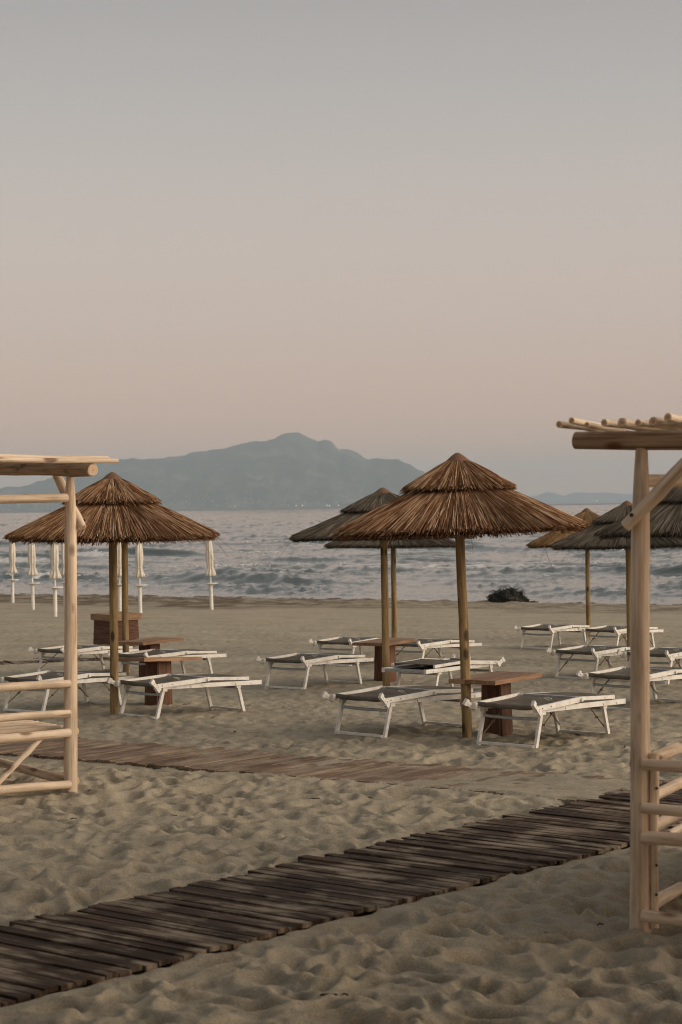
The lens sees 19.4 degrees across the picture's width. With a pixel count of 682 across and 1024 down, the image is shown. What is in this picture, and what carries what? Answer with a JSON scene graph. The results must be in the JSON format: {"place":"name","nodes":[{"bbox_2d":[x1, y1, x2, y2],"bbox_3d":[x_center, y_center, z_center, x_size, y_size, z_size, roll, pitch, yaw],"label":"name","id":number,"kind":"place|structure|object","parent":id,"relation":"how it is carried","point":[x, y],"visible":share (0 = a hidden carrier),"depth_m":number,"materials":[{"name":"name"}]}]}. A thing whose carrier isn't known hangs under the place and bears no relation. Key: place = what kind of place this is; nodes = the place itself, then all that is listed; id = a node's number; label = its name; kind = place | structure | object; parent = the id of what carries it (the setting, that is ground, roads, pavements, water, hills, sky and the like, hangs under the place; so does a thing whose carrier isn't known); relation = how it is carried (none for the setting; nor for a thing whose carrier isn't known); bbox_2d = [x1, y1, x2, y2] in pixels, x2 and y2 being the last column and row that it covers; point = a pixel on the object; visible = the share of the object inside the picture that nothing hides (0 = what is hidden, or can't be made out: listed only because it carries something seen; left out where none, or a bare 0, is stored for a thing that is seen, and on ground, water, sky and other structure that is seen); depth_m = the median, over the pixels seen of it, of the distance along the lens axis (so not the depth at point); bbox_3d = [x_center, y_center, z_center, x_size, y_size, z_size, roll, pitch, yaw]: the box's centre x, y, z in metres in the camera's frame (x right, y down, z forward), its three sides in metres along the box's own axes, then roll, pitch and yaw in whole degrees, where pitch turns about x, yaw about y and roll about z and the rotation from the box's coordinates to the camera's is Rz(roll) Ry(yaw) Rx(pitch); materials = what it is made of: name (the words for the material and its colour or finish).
{"place":"outdoors","nodes":[
{"label":"outdoors","id":0,"kind":"place"},
{"bbox_2d":[0,432,424,510],"bbox_3d":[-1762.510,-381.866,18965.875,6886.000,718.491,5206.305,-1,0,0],"label":"mountain","id":1,"kind":"structure","parent":0,"point":[293,466],"depth_m":17841.85,"materials":[{"name":"grey stone"}]},
{"bbox_2d":[0,489,371,510],"bbox_3d":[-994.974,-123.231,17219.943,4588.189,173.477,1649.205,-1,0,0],"label":"town","id":2,"kind":"object","parent":1,"relation":"on","point":[209,499],"visible":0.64,"depth_m":16668.53,"materials":[{"name":"grey"}]},
{"bbox_2d":[0,502,631,512],"bbox_3d":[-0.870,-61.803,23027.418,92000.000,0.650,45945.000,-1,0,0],"label":"open sea","id":3,"kind":"structure","parent":0,"point":[299,508],"depth_m":5806.85,"materials":[{"name":"grey liquid"}]},
{"bbox_2d":[0,593,681,1023],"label":"sand","id":4,"kind":"structure","parent":0,"point":[536,947],"depth_m":12.30,"materials":[{"name":"beige sand"}]},
{"bbox_2d":[7,542,18,602],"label":"closed parasol","id":5,"kind":"object","parent":4,"relation":"on","point":[12,569],"visible":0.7,"depth_m":63.46,"materials":[{"name":"white fabric"}]},
{"bbox_2d":[25,542,38,609],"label":"closed parasol","id":6,"kind":"object","parent":4,"relation":"on","point":[32,571],"visible":0.78,"depth_m":55.90,"materials":[{"name":"white fabric"}]},
{"bbox_2d":[47,542,62,616],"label":"closed parasol","id":7,"kind":"object","parent":4,"relation":"on","point":[55,574],"visible":0.76,"depth_m":49.73,"materials":[{"name":"white fabric"}]},
{"bbox_2d":[0,454,118,794],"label":"pergola","id":8,"kind":"object","parent":4,"relation":"on","point":[19,727],"visible":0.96,"depth_m":13.40,"materials":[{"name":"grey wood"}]},
{"bbox_2d":[0,657,119,664],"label":"boardwalk","id":9,"kind":"structure","parent":4,"relation":"on","point":[5,662],"depth_m":29.30,"materials":[{"name":"brown wood"}]},
{"bbox_2d":[58,543,64,598],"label":"closed parasol","id":10,"kind":"object","parent":4,"relation":"on","point":[62,571],"visible":0.4,"depth_m":57.76,"materials":[{"name":"white fabric"}]},
{"bbox_2d":[0,670,137,711],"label":"sun lounger","id":11,"kind":"object","parent":4,"relation":"on","point":[87,676],"visible":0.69,"depth_m":20.20,"materials":[{"name":"white paint"}]},
{"bbox_2d":[27,645,138,671],"bbox_3d":[-3.374,1.972,26.393,0.701,0.452,1.435,-1,-1,43],"label":"sun lounger","id":12,"kind":"object","parent":4,"relation":"on","point":[100,650],"visible":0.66,"depth_m":26.19,"materials":[{"name":"white paint"}]},
{"bbox_2d":[45,542,129,675],"bbox_3d":[-2.781,1.116,25.626,2.160,2.799,2.234,-1,0,-6],"label":"thatched parasol","id":13,"kind":"object","parent":4,"relation":"on","point":[125,636],"depth_m":25.57,"materials":[{"name":"brown wood"}]},
{"bbox_2d":[91,612,140,645],"bbox_3d":[-3.860,2.018,34.177,0.630,0.553,0.630,-1,0,-38],"label":"wooden chest","id":14,"kind":"object","parent":4,"relation":"on","point":[101,633],"visible":0.64,"depth_m":34.02,"materials":[{"name":"brown wood"}]},
{"bbox_2d":[3,472,231,713],"bbox_3d":[-2.176,1.043,19.282,2.155,2.864,2.084,-1,0,24],"label":"thatched parasol","id":15,"kind":"object","parent":4,"relation":"on","point":[114,509],"visible":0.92,"depth_m":18.84,"materials":[{"name":"brown plant"}]},
{"bbox_2d":[117,542,121,610],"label":"closed parasol","id":16,"kind":"object","parent":4,"relation":"on","point":[119,561],"visible":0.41,"depth_m":54.38,"materials":[{"name":"white fabric"}]},
{"bbox_2d":[132,542,146,612],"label":"closed parasol","id":17,"kind":"object","parent":4,"relation":"on","point":[139,572],"visible":0.7,"depth_m":52.99,"materials":[{"name":"white fabric"}]},
{"bbox_2d":[118,637,183,676],"bbox_3d":[-2.416,1.883,25.134,0.442,0.542,0.880,-1,0,30],"label":"slab table","id":18,"kind":"object","parent":4,"relation":"on","point":[149,643],"visible":0.49,"depth_m":25.04,"materials":[{"name":"brown wood"}]},
{"bbox_2d":[118,657,202,705],"bbox_3d":[-1.895,1.781,20.661,0.442,0.542,0.880,-4,-5,38],"label":"slab table","id":19,"kind":"object","parent":4,"relation":"on","point":[157,666],"visible":0.51,"depth_m":20.58,"materials":[{"name":"brown wood"}]},
{"bbox_2d":[107,649,225,673],"bbox_3d":[-2.145,1.921,24.777,0.701,0.452,1.435,-1,-1,42],"label":"sun lounger","id":20,"kind":"object","parent":4,"relation":"on","point":[207,655],"visible":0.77,"depth_m":24.75,"materials":[{"name":"white paint"}]},
{"bbox_2d":[106,673,261,719],"bbox_3d":[-1.506,1.800,19.434,1.435,0.452,0.701,0,-1,-43],"label":"sun lounger","id":21,"kind":"object","parent":4,"relation":"on","point":[162,683],"visible":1,"depth_m":19.31,"materials":[{"name":"white paint"}]},
{"bbox_2d":[203,539,217,609],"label":"closed parasol","id":22,"kind":"object","parent":4,"relation":"on","point":[210,571],"visible":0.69,"depth_m":56.28,"materials":[{"name":"white fabric"}]},
{"bbox_2d":[255,653,373,688],"bbox_3d":[-0.281,1.863,23.243,0.701,0.452,1.435,-1,-1,38],"label":"sun lounger","id":23,"kind":"object","parent":4,"relation":"on","point":[307,660],"visible":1,"depth_m":23.06,"materials":[{"name":"white paint"}]},
{"bbox_2d":[0,737,664,802],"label":"boardwalk","id":24,"kind":"structure","parent":4,"relation":"on","point":[259,761],"depth_m":14.93,"materials":[{"name":"brown wood"}]},
{"bbox_2d":[0,781,681,1006],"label":"boardwalk","id":25,"kind":"structure","parent":4,"relation":"on","point":[41,955],"depth_m":9.64,"materials":[{"name":"brown wood"}]},
{"bbox_2d":[308,637,381,665],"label":"sun lounger","id":26,"kind":"object","parent":4,"relation":"on","point":[349,641],"visible":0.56,"depth_m":27.56,"materials":[{"name":"white paint"}]},
{"bbox_2d":[279,487,478,685],"bbox_3d":[0.514,1.121,22.519,2.234,2.799,2.160,-1,0,-21],"label":"thatched parasol","id":27,"kind":"object","parent":4,"relation":"on","point":[322,531],"visible":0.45,"depth_m":22.29,"materials":[{"name":"brown plant"}]},
{"bbox_2d":[352,638,416,681],"bbox_3d":[0.532,1.818,23.977,0.442,0.542,0.880,-1,0,27],"label":"slab table","id":28,"kind":"object","parent":4,"relation":"on","point":[377,643],"visible":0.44,"depth_m":23.90,"materials":[{"name":"brown wood"}]},
{"bbox_2d":[324,539,467,652],"bbox_3d":[0.823,1.384,30.593,2.160,2.747,2.234,-1,0,-8],"label":"thatched parasol","id":29,"kind":"object","parent":4,"relation":"on","point":[419,544],"visible":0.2,"depth_m":29.96,"materials":[{"name":"brown plant"}]},
{"bbox_2d":[320,685,480,737],"bbox_3d":[0.571,1.737,17.339,0.701,0.452,1.435,-1,0,44],"label":"sun lounger","id":30,"kind":"object","parent":4,"relation":"on","point":[388,697],"visible":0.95,"depth_m":17.14,"materials":[{"name":"white paint"}]},
{"bbox_2d":[395,639,481,659],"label":"sun lounger","id":31,"kind":"object","parent":4,"relation":"on","point":[423,645],"visible":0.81,"depth_m":26.68,"materials":[{"name":"white paint"}]},
{"bbox_2d":[382,653,504,689],"bbox_3d":[1.109,1.810,21.706,0.701,0.452,1.435,-1,-1,38],"label":"sun lounger","id":32,"kind":"object","parent":4,"relation":"on","point":[437,667],"visible":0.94,"depth_m":21.55,"materials":[{"name":"white paint"}]},
{"bbox_2d":[324,453,588,737],"bbox_3d":[1.004,0.945,16.723,2.160,2.890,2.233,-1,0,26],"label":"thatched parasol","id":33,"kind":"object","parent":4,"relation":"on","point":[459,497],"visible":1,"depth_m":16.25,"materials":[{"name":"brown plant"}]},
{"bbox_2d":[448,671,541,735],"bbox_3d":[1.329,1.672,17.019,0.442,0.542,0.880,-1,0,32],"label":"slab table","id":34,"kind":"object","parent":4,"relation":"on","point":[495,684],"visible":0.66,"depth_m":16.92,"materials":[{"name":"brown wood"}]},
{"bbox_2d":[485,584,534,602],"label":"driftwood heap","id":35,"kind":"object","parent":4,"relation":"on","point":[507,594],"visible":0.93,"depth_m":66.36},
{"bbox_2d":[462,691,625,747],"bbox_3d":[1.705,1.709,16.376,0.701,0.452,1.435,-1,0,40],"label":"sun lounger","id":36,"kind":"object","parent":4,"relation":"on","point":[540,704],"visible":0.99,"depth_m":16.20,"materials":[{"name":"white paint"}]},
{"bbox_2d":[513,624,589,648],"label":"sun lounger","id":37,"kind":"object","parent":4,"relation":"on","point":[554,628],"visible":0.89,"depth_m":31.98,"materials":[{"name":"white paint"}]},
{"bbox_2d":[522,508,599,639],"bbox_3d":[4.330,1.374,35.116,2.234,2.891,2.160,-1,0,21],"label":"thatched parasol","id":38,"kind":"object","parent":4,"relation":"on","point":[588,516],"visible":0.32,"depth_m":34.97,"materials":[{"name":"brown plant"}]},
{"bbox_2d":[545,645,629,678],"bbox_3d":[3.198,1.838,24.245,0.701,0.452,1.435,-1,-1,43],"label":"sun lounger","id":39,"kind":"object","parent":4,"relation":"on","point":[596,652],"visible":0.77,"depth_m":23.98,"materials":[{"name":"white paint"}]},
{"bbox_2d":[550,501,681,660],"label":"thatched parasol","id":40,"kind":"object","parent":4,"relation":"on","point":[586,539],"visible":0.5,"depth_m":27.11,"materials":[{"name":"brown plant"}]},
{"bbox_2d":[556,413,681,933],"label":"pergola","id":41,"kind":"object","parent":4,"relation":"on","point":[647,837],"visible":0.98,"depth_m":8.80,"materials":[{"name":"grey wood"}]},
{"bbox_2d":[577,625,663,646],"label":"sun lounger","id":42,"kind":"object","parent":4,"relation":"on","point":[618,631],"visible":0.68,"depth_m":30.94,"materials":[{"name":"white paint"}]},
{"bbox_2d":[576,666,681,710],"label":"sun lounger","id":43,"kind":"object","parent":4,"relation":"on","point":[658,673],"visible":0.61,"depth_m":19.37,"materials":[{"name":"white paint"}]},
{"bbox_2d":[594,487,681,547],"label":"thatched parasol","id":44,"kind":"object","parent":4,"relation":"on","point":[666,517],"visible":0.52,"depth_m":21.47,"materials":[{"name":"grey"}]},
{"bbox_2d":[616,647,681,683],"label":"sun lounger","id":45,"kind":"object","parent":4,"relation":"on","point":[671,654],"visible":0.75,"depth_m":23.18,"materials":[{"name":"white paint"}]},
{"bbox_2d":[0,504,681,604],"bbox_3d":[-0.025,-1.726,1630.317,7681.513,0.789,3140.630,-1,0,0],"label":"sea","id":46,"kind":"structure","parent":0,"point":[253,564],"depth_m":100.89,"materials":[{"name":"liquid"}]},
{"bbox_2d":[0,0,681,496],"label":"sky","id":47,"kind":"structure","parent":0,"point":[419,234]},
{"bbox_2d":[33,644,656,995],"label":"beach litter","id":48,"kind":"object","parent":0,"point":[368,797],"visible":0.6,"depth_m":8.91,"materials":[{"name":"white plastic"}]},
{"bbox_2d":[530,492,632,503],"bbox_3d":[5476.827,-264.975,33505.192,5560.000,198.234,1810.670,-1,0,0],"label":"headland","id":49,"kind":"structure","parent":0,"point":[555,498],"depth_m":33107.38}
]}

